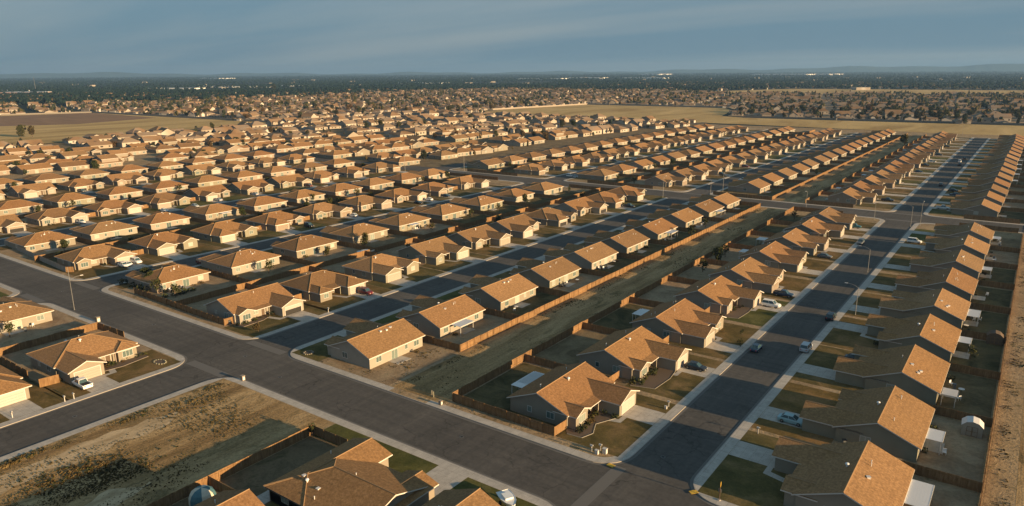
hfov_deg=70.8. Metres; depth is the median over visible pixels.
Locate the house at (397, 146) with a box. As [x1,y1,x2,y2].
[385,143,409,150]
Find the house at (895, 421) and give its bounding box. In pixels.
[799,385,945,461]
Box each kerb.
[0,180,506,280]
[0,377,552,505]
[2,303,184,426]
[101,195,655,338]
[290,202,884,462]
[693,223,933,505]
[712,145,965,211]
[923,141,1016,224]
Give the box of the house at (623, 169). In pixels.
[597,164,635,173]
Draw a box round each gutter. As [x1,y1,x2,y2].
[0,182,524,280]
[0,303,186,428]
[0,377,555,505]
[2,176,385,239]
[19,294,44,302]
[75,282,98,289]
[99,197,667,339]
[186,360,227,376]
[247,340,285,354]
[288,203,885,464]
[448,130,764,178]
[563,134,854,191]
[571,465,625,505]
[690,223,914,505]
[709,138,973,211]
[922,138,1022,225]
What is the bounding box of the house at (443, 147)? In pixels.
[430,144,455,150]
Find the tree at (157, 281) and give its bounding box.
[150,276,160,293]
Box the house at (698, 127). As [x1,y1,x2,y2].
[683,125,705,129]
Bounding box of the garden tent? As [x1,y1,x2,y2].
[188,485,215,505]
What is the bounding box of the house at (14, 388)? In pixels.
[0,365,31,407]
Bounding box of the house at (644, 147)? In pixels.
[630,143,658,151]
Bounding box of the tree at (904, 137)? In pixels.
[900,134,908,145]
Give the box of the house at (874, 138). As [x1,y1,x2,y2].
[855,135,880,141]
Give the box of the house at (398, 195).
[375,188,426,202]
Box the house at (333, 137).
[326,135,347,139]
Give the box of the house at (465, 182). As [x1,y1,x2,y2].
[443,176,489,189]
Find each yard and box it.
[0,311,85,347]
[0,363,38,387]
[1,240,89,259]
[1,329,150,382]
[5,191,60,198]
[20,217,90,226]
[34,256,138,271]
[42,200,100,207]
[56,186,106,191]
[75,231,150,244]
[95,194,149,199]
[118,242,199,255]
[124,275,240,301]
[139,221,203,231]
[171,289,267,327]
[172,435,336,505]
[181,231,258,242]
[206,259,306,282]
[209,213,252,221]
[239,221,307,231]
[248,205,297,213]
[250,271,334,301]
[299,245,359,262]
[302,198,335,204]
[318,341,458,384]
[323,256,372,282]
[342,192,368,196]
[358,233,412,246]
[362,186,401,191]
[378,243,426,265]
[405,223,454,234]
[425,231,483,249]
[425,314,510,343]
[426,176,456,181]
[447,213,491,223]
[455,363,592,435]
[459,221,540,231]
[472,166,508,170]
[486,205,525,212]
[503,292,560,314]
[505,170,527,174]
[505,212,545,226]
[519,197,554,203]
[536,330,651,385]
[537,203,588,213]
[552,273,602,291]
[555,190,580,196]
[584,177,630,181]
[593,304,680,345]
[595,257,637,272]
[629,179,664,187]
[631,171,649,174]
[633,244,667,255]
[639,281,720,314]
[649,167,668,170]
[662,232,693,241]
[678,264,719,279]
[691,220,719,229]
[710,248,744,261]
[716,212,736,218]
[730,205,753,213]
[733,188,784,195]
[736,235,768,245]
[759,224,787,232]
[778,214,803,221]
[779,182,798,186]
[792,177,809,179]
[813,195,854,205]
[817,167,831,169]
[827,188,839,191]
[832,416,988,481]
[863,371,996,417]
[903,476,977,505]
[950,339,1002,371]
[961,311,1007,335]
[962,211,1023,221]
[971,286,1011,306]
[978,268,1014,283]
[985,250,1017,264]
[990,238,1020,247]
[1003,202,1023,208]
[1006,195,1023,199]
[1008,188,1023,191]
[1011,182,1023,184]
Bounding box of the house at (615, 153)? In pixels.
[598,148,628,158]
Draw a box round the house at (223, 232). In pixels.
[190,221,256,242]
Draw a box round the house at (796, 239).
[763,228,830,255]
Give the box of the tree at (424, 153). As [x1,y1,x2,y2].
[420,150,426,159]
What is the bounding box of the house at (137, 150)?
[118,146,146,154]
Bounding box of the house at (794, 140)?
[786,138,805,146]
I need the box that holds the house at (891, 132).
[871,129,895,134]
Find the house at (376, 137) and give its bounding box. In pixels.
[364,134,384,141]
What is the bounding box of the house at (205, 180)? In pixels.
[181,175,227,186]
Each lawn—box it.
[0,227,43,238]
[0,245,11,249]
[0,385,67,422]
[13,192,64,200]
[31,218,100,230]
[45,350,180,399]
[64,257,159,278]
[65,186,112,193]
[93,209,154,220]
[108,181,156,186]
[115,282,133,288]
[140,243,223,261]
[146,202,208,211]
[153,176,196,181]
[190,172,223,176]
[194,195,250,203]
[204,232,278,247]
[224,303,331,337]
[225,168,255,172]
[238,189,287,197]
[261,222,328,235]
[266,424,536,505]
[278,184,324,190]
[290,160,321,164]
[292,335,341,360]
[303,284,391,310]
[308,213,370,224]
[312,178,355,184]
[345,174,385,179]
[353,205,409,215]
[366,267,444,289]
[373,170,409,174]
[374,308,408,323]
[392,198,443,206]
[421,252,491,271]
[427,191,474,199]
[436,289,460,299]
[459,185,504,192]
[469,240,529,255]
[494,271,510,278]
[510,227,564,242]
[528,171,567,176]
[544,218,594,230]
[553,167,587,171]
[557,394,675,456]
[574,163,605,167]
[576,209,623,220]
[593,160,624,163]
[607,201,647,210]
[616,156,636,159]
[625,354,721,400]
[627,195,665,202]
[629,153,654,156]
[641,150,668,153]
[665,183,703,189]
[679,322,758,359]
[687,178,718,183]
[698,430,787,505]
[706,173,732,178]
[723,168,747,172]
[724,297,788,325]
[732,164,759,168]
[746,160,771,164]
[751,382,839,444]
[757,157,782,160]
[761,276,811,300]
[770,154,791,156]
[784,259,832,278]
[787,150,800,153]
[791,345,862,390]
[807,245,849,260]
[820,317,877,349]
[826,232,863,245]
[844,221,875,233]
[844,292,893,318]
[855,200,899,208]
[864,273,896,294]
[876,192,908,200]
[881,255,917,274]
[885,186,915,192]
[895,180,922,185]
[895,241,934,255]
[901,174,928,179]
[907,229,934,241]
[910,169,934,174]
[913,165,939,169]
[922,161,942,164]
[929,205,961,215]
[930,157,948,160]
[931,153,952,156]
[934,150,955,153]
[937,197,954,205]
[940,147,959,150]
[943,190,961,196]
[949,184,967,189]
[951,142,964,144]
[954,178,967,183]
[959,173,975,177]
[963,168,975,172]
[967,163,979,167]
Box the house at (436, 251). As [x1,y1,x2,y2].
[397,236,470,264]
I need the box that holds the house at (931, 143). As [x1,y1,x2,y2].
[913,140,943,148]
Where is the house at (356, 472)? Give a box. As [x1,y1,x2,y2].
[263,438,438,505]
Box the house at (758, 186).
[727,178,770,193]
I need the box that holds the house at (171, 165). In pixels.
[145,161,183,169]
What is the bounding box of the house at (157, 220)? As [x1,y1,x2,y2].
[132,211,190,229]
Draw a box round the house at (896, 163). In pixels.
[878,160,914,172]
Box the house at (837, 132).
[825,128,841,134]
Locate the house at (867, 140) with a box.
[846,137,873,143]
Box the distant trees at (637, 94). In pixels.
[0,81,1023,159]
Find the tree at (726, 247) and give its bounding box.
[721,244,728,256]
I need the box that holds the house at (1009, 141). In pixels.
[997,139,1023,144]
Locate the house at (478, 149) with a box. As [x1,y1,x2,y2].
[466,145,492,154]
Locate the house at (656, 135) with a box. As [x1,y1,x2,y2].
[645,132,663,137]
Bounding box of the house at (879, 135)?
[861,133,885,138]
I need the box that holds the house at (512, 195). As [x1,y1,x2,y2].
[486,188,533,201]
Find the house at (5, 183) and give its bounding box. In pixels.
[0,178,22,189]
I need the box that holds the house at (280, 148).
[266,144,294,152]
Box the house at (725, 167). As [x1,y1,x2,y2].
[703,159,732,171]
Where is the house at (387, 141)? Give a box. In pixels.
[373,139,398,145]
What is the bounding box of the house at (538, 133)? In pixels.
[526,131,543,137]
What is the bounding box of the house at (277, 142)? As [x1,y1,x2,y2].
[265,140,287,145]
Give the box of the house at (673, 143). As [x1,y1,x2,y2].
[658,138,683,146]
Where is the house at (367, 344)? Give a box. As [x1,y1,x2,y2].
[324,318,424,368]
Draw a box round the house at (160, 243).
[128,232,198,255]
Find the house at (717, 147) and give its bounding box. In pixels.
[696,143,724,150]
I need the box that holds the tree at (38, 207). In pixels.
[34,205,41,211]
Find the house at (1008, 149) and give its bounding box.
[990,147,1021,153]
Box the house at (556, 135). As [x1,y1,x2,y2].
[543,130,565,139]
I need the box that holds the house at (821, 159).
[797,155,830,164]
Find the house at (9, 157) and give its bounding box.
[0,154,20,161]
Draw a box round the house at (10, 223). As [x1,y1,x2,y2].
[0,214,25,232]
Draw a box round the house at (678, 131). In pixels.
[666,128,685,133]
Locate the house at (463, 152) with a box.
[446,148,473,156]
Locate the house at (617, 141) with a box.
[605,138,627,144]
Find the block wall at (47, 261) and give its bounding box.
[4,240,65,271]
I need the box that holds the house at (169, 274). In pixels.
[125,263,210,292]
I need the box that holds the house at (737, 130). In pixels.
[725,126,739,132]
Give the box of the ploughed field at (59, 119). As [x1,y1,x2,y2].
[0,113,153,125]
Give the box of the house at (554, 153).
[533,149,564,156]
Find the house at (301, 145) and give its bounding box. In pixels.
[286,142,313,149]
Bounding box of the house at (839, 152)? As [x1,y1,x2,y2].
[814,148,847,156]
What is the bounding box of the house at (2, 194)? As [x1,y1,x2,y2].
[0,189,4,200]
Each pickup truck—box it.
[72,377,92,389]
[75,219,85,223]
[623,203,634,207]
[773,289,793,297]
[852,223,861,228]
[881,197,893,201]
[936,205,949,209]
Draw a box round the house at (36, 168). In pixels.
[10,162,53,174]
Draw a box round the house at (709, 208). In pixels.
[668,199,725,216]
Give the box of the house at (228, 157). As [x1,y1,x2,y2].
[211,154,247,161]
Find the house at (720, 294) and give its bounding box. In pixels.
[673,275,763,313]
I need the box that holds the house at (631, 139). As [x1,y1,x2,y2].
[613,136,639,141]
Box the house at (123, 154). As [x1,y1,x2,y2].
[104,149,133,160]
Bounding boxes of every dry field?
[0,113,265,145]
[486,105,1023,135]
[708,89,1023,93]
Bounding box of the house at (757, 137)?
[741,134,763,139]
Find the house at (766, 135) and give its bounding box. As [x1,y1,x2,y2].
[749,132,771,137]
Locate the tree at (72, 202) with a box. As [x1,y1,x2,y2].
[68,199,75,206]
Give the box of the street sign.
[717,484,721,500]
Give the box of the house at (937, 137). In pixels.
[923,135,951,143]
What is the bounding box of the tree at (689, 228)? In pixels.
[687,225,695,236]
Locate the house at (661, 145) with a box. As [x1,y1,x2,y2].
[647,141,669,148]
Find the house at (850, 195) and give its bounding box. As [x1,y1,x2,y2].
[827,187,877,204]
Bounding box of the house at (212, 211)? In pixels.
[182,203,239,219]
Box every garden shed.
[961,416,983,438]
[986,330,1003,345]
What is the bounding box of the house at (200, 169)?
[181,163,220,175]
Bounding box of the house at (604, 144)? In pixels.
[583,141,612,147]
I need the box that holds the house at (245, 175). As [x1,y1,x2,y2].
[219,170,262,181]
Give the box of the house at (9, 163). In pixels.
[0,159,29,169]
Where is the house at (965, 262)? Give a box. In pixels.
[909,249,992,278]
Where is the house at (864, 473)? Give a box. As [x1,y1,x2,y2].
[771,436,934,505]
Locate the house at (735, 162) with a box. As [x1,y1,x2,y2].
[718,155,746,166]
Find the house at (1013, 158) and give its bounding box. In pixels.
[984,154,1022,162]
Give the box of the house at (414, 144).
[401,140,423,148]
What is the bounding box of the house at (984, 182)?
[967,177,1010,189]
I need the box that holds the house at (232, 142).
[218,138,248,145]
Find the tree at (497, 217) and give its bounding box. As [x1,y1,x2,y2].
[494,214,500,221]
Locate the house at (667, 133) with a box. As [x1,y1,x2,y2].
[657,130,674,135]
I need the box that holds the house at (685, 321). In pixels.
[630,298,726,347]
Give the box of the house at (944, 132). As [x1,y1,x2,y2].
[933,131,956,134]
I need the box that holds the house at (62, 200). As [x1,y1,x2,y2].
[41,192,95,207]
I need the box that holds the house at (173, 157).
[155,153,188,161]
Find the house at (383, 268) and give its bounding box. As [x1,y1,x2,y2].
[342,253,419,282]
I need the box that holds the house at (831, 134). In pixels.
[819,130,835,136]
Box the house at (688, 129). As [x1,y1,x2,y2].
[673,127,696,131]
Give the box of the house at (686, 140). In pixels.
[671,136,694,143]
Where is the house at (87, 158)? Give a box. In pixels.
[71,156,93,161]
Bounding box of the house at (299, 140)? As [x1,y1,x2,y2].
[289,138,312,142]
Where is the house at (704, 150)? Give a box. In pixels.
[680,146,712,153]
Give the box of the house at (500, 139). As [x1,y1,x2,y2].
[488,136,510,143]
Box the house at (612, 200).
[587,191,625,207]
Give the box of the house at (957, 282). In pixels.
[895,267,977,301]
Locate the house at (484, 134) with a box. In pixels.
[478,131,493,137]
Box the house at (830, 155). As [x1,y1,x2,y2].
[807,151,837,159]
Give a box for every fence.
[0,322,97,355]
[0,356,28,377]
[2,157,279,192]
[16,165,365,218]
[34,175,471,260]
[38,374,59,386]
[43,204,58,208]
[65,267,73,271]
[76,236,101,244]
[96,197,108,200]
[97,322,124,336]
[134,288,224,325]
[137,227,159,233]
[143,191,156,194]
[146,425,312,505]
[174,188,599,305]
[189,217,213,223]
[208,269,252,282]
[208,476,234,491]
[224,317,232,324]
[244,209,263,214]
[245,282,259,289]
[274,253,316,265]
[286,201,303,206]
[295,170,309,173]
[309,266,350,275]
[312,425,347,444]
[324,194,348,198]
[337,241,374,249]
[361,188,381,192]
[365,251,404,258]
[387,229,421,236]
[393,182,412,186]
[413,238,427,242]
[422,335,459,351]
[423,178,440,181]
[429,218,464,225]
[449,172,497,179]
[452,392,554,435]
[453,207,793,395]
[455,226,467,230]
[460,203,760,351]
[467,169,517,175]
[469,209,502,215]
[483,307,521,319]
[494,126,730,171]
[502,201,535,206]
[504,163,520,166]
[524,354,565,368]
[526,160,541,162]
[526,208,538,211]
[533,193,562,198]
[536,286,569,295]
[546,156,563,158]
[555,200,566,203]
[555,419,566,434]
[565,153,579,155]
[569,184,613,190]
[579,268,610,276]
[582,322,618,334]
[587,180,652,188]
[616,252,646,259]
[618,173,642,176]
[620,130,814,182]
[629,296,663,306]
[636,169,659,172]
[648,239,676,245]
[655,164,675,167]
[668,275,698,284]
[674,161,690,163]
[676,227,701,232]
[686,157,705,159]
[700,153,717,156]
[700,257,728,265]
[701,216,725,221]
[712,150,731,152]
[713,191,771,199]
[723,208,744,212]
[724,148,742,149]
[728,242,754,249]
[735,145,750,147]
[739,201,757,205]
[745,142,761,144]
[751,230,775,236]
[764,138,780,139]
[770,185,790,188]
[771,219,793,224]
[772,133,907,199]
[783,179,805,182]
[794,206,842,212]
[797,174,816,177]
[805,134,926,202]
[807,200,852,207]
[810,169,827,171]
[818,164,837,167]
[821,191,833,194]
[830,160,846,163]
[837,156,855,159]
[844,178,856,181]
[846,153,861,155]
[855,150,868,152]
[861,147,874,149]
[900,460,982,492]
[928,404,992,427]
[949,362,1000,379]
[959,223,1018,232]
[960,329,1005,343]
[964,214,1020,223]
[969,302,1010,313]
[977,280,1014,289]
[979,230,1023,505]
[983,261,1017,269]
[989,245,1019,252]
[1000,207,1023,212]
[1004,198,1023,202]
[1008,191,1023,194]
[1010,184,1023,187]
[1013,178,1023,181]
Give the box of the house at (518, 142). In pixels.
[504,138,531,145]
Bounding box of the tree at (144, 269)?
[139,267,150,272]
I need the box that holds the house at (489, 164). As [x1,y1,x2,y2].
[466,158,504,169]
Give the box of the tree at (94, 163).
[90,160,99,168]
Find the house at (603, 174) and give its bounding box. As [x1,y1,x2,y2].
[577,169,618,180]
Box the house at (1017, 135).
[999,134,1023,138]
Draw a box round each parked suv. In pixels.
[130,256,141,263]
[304,222,313,227]
[357,286,373,295]
[761,298,780,308]
[799,341,812,352]
[825,311,836,320]
[857,238,864,244]
[907,237,921,243]
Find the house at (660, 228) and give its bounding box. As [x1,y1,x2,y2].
[623,218,678,239]
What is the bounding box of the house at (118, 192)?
[95,186,142,199]
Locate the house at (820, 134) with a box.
[811,132,827,139]
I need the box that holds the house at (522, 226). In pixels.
[488,214,539,237]
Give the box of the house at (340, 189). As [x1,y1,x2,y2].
[313,183,362,195]
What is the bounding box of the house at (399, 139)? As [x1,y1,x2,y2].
[390,137,414,141]
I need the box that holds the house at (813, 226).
[783,217,846,236]
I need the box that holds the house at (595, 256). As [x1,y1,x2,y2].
[543,242,618,269]
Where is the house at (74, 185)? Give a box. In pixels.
[57,178,103,191]
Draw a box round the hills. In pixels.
[0,64,1023,77]
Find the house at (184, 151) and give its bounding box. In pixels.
[164,148,194,155]
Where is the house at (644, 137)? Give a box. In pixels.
[632,134,652,139]
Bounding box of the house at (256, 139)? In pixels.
[246,137,269,142]
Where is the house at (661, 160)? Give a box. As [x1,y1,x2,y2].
[635,155,670,164]
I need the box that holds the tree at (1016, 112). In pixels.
[1013,109,1021,117]
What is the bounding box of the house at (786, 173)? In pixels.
[757,168,797,178]
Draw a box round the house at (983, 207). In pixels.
[950,198,1001,216]
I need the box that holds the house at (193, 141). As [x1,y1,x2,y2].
[181,139,204,145]
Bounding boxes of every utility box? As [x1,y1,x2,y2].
[95,316,100,321]
[602,447,607,454]
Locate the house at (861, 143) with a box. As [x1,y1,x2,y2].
[841,140,867,146]
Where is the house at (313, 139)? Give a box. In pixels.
[308,136,329,141]
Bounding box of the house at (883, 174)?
[861,170,902,183]
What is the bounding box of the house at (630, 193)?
[606,185,645,200]
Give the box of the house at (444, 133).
[432,130,456,138]
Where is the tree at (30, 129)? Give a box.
[27,125,34,136]
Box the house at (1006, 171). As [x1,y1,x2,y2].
[976,167,1019,176]
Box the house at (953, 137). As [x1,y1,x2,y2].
[931,133,956,140]
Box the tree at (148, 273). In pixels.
[143,270,153,277]
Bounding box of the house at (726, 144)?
[708,141,735,147]
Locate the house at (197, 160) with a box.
[178,157,215,164]
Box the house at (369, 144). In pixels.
[357,141,383,146]
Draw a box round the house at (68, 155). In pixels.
[53,150,88,158]
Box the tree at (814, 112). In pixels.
[811,110,818,116]
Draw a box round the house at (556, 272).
[509,256,580,287]
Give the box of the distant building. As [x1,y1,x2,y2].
[852,87,869,89]
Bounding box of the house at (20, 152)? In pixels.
[3,147,32,158]
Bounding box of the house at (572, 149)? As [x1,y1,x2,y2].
[552,146,582,153]
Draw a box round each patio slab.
[2,329,23,335]
[250,268,264,272]
[256,490,270,503]
[388,355,410,364]
[455,327,474,333]
[514,302,529,307]
[561,282,575,286]
[923,439,944,453]
[939,388,959,398]
[952,351,969,358]
[963,320,978,326]
[972,295,985,300]
[979,274,991,277]
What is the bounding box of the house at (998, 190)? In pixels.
[961,183,1008,197]
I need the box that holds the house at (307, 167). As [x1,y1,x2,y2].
[290,162,326,171]
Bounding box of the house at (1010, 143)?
[994,141,1023,147]
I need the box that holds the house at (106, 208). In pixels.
[83,199,142,216]
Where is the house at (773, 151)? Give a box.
[757,146,782,155]
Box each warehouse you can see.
[625,77,668,78]
[752,74,814,74]
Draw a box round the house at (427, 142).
[418,138,439,145]
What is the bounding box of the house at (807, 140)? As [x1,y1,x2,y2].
[795,136,814,143]
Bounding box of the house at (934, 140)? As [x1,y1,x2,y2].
[921,137,947,144]
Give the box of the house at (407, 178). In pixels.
[383,172,422,183]
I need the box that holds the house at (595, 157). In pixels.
[579,152,613,161]
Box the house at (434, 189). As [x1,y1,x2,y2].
[411,182,453,196]
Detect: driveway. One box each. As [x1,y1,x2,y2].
[0,399,42,419]
[11,231,30,235]
[76,221,94,224]
[86,375,118,391]
[125,263,146,268]
[132,212,148,215]
[161,253,187,258]
[224,240,246,245]
[278,229,300,233]
[286,311,317,320]
[343,216,364,219]
[351,292,379,298]
[385,207,401,210]
[388,278,414,285]
[420,200,437,202]
[426,465,466,495]
[459,256,482,262]
[502,243,523,247]
[526,236,544,240]
[560,224,579,228]
[601,211,617,214]
[618,207,632,209]
[622,405,665,424]
[677,365,714,377]
[705,340,739,352]
[729,441,774,467]
[754,302,783,311]
[760,406,801,428]
[776,288,799,296]
[797,363,835,379]
[798,268,822,274]
[824,247,845,252]
[834,321,867,333]
[841,235,860,238]
[849,305,879,314]
[850,227,869,231]
[868,283,895,290]
[873,201,898,204]
[883,193,906,196]
[884,264,910,270]
[893,187,914,189]
[902,243,924,248]
[912,231,933,235]
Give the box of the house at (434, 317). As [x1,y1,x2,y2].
[396,294,485,337]
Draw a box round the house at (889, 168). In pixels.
[869,164,911,177]
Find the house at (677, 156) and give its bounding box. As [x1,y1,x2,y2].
[652,152,686,160]
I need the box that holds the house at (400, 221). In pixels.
[369,211,430,230]
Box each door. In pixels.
[0,389,25,407]
[9,225,24,232]
[25,192,36,197]
[73,215,86,222]
[73,365,101,379]
[76,186,86,191]
[104,355,110,361]
[117,255,132,262]
[129,207,140,213]
[137,179,146,183]
[159,202,170,208]
[159,246,174,255]
[161,176,169,180]
[207,195,216,200]
[222,234,234,242]
[249,189,257,194]
[277,223,288,230]
[284,302,301,315]
[341,210,350,216]
[350,283,363,294]
[383,202,390,208]
[387,271,399,281]
[391,348,397,359]
[418,195,425,199]
[458,250,467,259]
[501,237,509,245]
[524,230,531,237]
[560,219,566,225]
[600,206,606,212]
[616,202,621,207]
[621,393,634,415]
[677,352,687,369]
[705,331,714,346]
[754,294,760,306]
[772,280,778,292]
[798,261,802,270]
[965,426,977,437]
[990,337,999,344]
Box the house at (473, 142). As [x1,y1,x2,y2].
[464,140,486,145]
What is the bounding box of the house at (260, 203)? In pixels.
[235,196,287,210]
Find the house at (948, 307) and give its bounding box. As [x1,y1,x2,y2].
[878,288,980,328]
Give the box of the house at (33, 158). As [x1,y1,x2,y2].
[21,153,55,162]
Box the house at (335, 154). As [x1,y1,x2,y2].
[318,150,352,158]
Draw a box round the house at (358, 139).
[342,136,367,143]
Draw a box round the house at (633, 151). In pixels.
[617,146,639,155]
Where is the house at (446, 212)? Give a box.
[411,203,469,220]
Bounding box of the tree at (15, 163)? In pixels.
[11,161,20,165]
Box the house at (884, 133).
[866,131,890,136]
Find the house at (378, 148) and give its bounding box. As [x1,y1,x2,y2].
[362,145,392,152]
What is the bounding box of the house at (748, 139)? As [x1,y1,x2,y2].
[731,136,754,142]
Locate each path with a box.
[104,369,116,375]
[609,416,626,422]
[763,466,784,481]
[860,333,878,340]
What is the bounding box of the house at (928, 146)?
[912,143,940,152]
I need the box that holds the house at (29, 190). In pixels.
[7,182,56,198]
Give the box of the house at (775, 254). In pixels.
[738,241,808,272]
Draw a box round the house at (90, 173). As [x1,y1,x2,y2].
[66,169,109,178]
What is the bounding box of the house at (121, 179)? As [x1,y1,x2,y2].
[102,172,147,185]
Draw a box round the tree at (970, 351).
[967,345,977,358]
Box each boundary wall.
[1,111,91,115]
[92,111,266,121]
[493,103,587,109]
[588,103,721,107]
[744,116,1023,124]
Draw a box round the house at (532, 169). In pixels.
[514,163,549,174]
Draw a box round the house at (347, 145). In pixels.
[334,143,361,148]
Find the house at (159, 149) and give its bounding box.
[145,145,177,152]
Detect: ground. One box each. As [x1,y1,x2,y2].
[0,71,1023,167]
[0,114,703,167]
[0,153,238,179]
[0,173,392,239]
[0,175,523,280]
[0,287,17,296]
[0,305,184,427]
[2,381,530,505]
[103,187,664,338]
[115,94,1023,122]
[291,207,879,463]
[389,388,430,402]
[393,207,786,403]
[451,127,765,178]
[566,130,856,191]
[693,224,1023,505]
[698,124,1023,137]
[719,134,971,211]
[775,135,922,202]
[926,138,1023,225]
[983,240,1023,505]
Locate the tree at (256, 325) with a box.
[252,322,259,331]
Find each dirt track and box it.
[0,412,179,494]
[85,482,150,505]
[1015,401,1023,505]
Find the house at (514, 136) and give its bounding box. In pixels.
[503,134,524,138]
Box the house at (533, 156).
[515,152,546,159]
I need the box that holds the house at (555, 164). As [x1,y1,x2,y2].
[538,159,574,170]
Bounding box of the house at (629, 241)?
[583,229,649,253]
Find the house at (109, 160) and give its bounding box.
[88,154,123,167]
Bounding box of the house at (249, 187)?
[226,179,274,194]
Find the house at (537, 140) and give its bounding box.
[519,136,544,143]
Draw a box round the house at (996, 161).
[982,158,1021,165]
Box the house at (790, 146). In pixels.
[777,140,800,149]
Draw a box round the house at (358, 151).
[343,147,369,155]
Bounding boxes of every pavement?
[0,175,522,279]
[0,283,18,296]
[0,303,183,426]
[0,378,550,505]
[1,172,405,238]
[28,162,319,200]
[102,186,666,338]
[291,202,883,461]
[449,128,767,178]
[564,130,855,191]
[694,223,1022,505]
[711,134,973,211]
[924,138,1023,224]
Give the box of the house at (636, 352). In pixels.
[576,326,691,379]
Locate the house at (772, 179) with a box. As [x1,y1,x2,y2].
[742,173,783,184]
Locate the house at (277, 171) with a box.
[253,166,294,176]
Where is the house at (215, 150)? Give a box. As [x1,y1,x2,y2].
[196,147,224,153]
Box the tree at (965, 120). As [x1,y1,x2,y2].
[962,117,967,123]
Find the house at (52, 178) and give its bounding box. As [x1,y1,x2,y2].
[21,173,69,183]
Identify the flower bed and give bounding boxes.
[104,353,147,370]
[233,314,268,326]
[566,409,617,437]
[630,366,675,388]
[721,305,751,318]
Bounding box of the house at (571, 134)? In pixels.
[564,131,577,137]
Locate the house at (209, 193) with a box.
[184,184,229,201]
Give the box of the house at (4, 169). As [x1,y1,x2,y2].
[0,165,10,174]
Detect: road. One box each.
[0,153,1023,505]
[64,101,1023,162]
[434,127,986,213]
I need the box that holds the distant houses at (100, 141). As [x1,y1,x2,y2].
[0,81,1023,152]
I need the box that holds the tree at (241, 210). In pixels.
[238,206,246,216]
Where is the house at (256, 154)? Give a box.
[239,151,273,158]
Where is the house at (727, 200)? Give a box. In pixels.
[688,193,740,208]
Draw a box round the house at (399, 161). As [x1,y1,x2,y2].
[383,156,419,165]
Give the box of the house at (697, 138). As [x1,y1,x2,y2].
[682,134,700,141]
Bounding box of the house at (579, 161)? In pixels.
[560,156,590,165]
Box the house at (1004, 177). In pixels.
[970,172,1017,182]
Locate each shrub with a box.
[118,278,127,284]
[170,289,181,295]
[185,287,195,291]
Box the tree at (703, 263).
[697,259,708,271]
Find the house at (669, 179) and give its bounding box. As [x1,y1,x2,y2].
[645,173,688,186]
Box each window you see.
[12,320,22,329]
[36,314,43,320]
[50,242,56,248]
[80,262,88,267]
[122,348,132,357]
[183,278,189,285]
[243,313,250,320]
[256,262,261,268]
[281,497,288,505]
[313,247,317,253]
[342,351,347,358]
[376,355,381,362]
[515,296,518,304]
[527,405,531,411]
[546,411,553,419]
[578,412,585,424]
[613,365,619,372]
[642,366,646,375]
[663,331,669,337]
[704,303,710,307]
[859,435,870,441]
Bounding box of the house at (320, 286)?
[279,270,367,302]
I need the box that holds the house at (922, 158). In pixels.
[894,152,927,163]
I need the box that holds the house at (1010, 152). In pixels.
[988,150,1020,157]
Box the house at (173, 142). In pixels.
[156,138,180,146]
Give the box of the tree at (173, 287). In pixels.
[170,282,177,296]
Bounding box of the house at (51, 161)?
[34,158,72,166]
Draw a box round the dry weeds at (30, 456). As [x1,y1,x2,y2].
[0,355,420,504]
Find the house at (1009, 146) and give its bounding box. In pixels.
[992,144,1022,150]
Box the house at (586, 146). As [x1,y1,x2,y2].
[567,143,598,149]
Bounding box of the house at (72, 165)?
[52,160,89,170]
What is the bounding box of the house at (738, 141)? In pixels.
[722,138,745,144]
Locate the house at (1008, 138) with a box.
[998,136,1023,141]
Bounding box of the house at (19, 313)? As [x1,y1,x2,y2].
[0,296,53,333]
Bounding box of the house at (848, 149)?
[825,145,855,152]
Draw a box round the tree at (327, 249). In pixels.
[324,246,329,254]
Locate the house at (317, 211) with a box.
[293,202,353,219]
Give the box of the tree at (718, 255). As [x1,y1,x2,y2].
[711,246,723,259]
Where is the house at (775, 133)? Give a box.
[759,130,780,135]
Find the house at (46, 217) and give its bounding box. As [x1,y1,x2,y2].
[24,207,89,225]
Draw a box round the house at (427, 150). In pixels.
[413,147,439,155]
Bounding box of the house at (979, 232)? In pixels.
[934,222,1000,243]
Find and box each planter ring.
[153,359,166,364]
[303,350,313,354]
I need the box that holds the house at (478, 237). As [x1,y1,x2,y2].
[446,224,511,249]
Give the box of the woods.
[0,71,1023,105]
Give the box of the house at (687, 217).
[647,207,702,227]
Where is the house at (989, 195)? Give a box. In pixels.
[955,190,1004,205]
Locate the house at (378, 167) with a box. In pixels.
[361,162,401,172]
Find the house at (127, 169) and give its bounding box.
[107,164,148,173]
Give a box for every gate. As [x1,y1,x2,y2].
[86,212,95,216]
[130,249,143,254]
[293,293,301,298]
[609,371,618,380]
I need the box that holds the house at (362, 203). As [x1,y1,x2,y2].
[338,195,392,210]
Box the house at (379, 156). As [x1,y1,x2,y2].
[366,152,400,161]
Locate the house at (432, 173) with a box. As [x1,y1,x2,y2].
[408,168,449,178]
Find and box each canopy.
[511,371,543,387]
[632,309,648,320]
[940,387,957,406]
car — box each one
[118,261,128,267]
[496,489,515,505]
[684,360,706,371]
[750,343,762,352]
[777,412,802,426]
[817,253,832,258]
[844,353,854,358]
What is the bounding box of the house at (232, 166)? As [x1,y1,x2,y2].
[215,160,254,171]
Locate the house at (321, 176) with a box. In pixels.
[302,170,338,182]
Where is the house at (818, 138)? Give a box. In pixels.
[804,134,824,141]
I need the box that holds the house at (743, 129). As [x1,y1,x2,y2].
[734,125,748,131]
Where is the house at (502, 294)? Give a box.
[458,273,537,310]
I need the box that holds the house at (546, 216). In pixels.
[525,207,576,226]
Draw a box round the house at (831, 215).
[801,207,856,229]

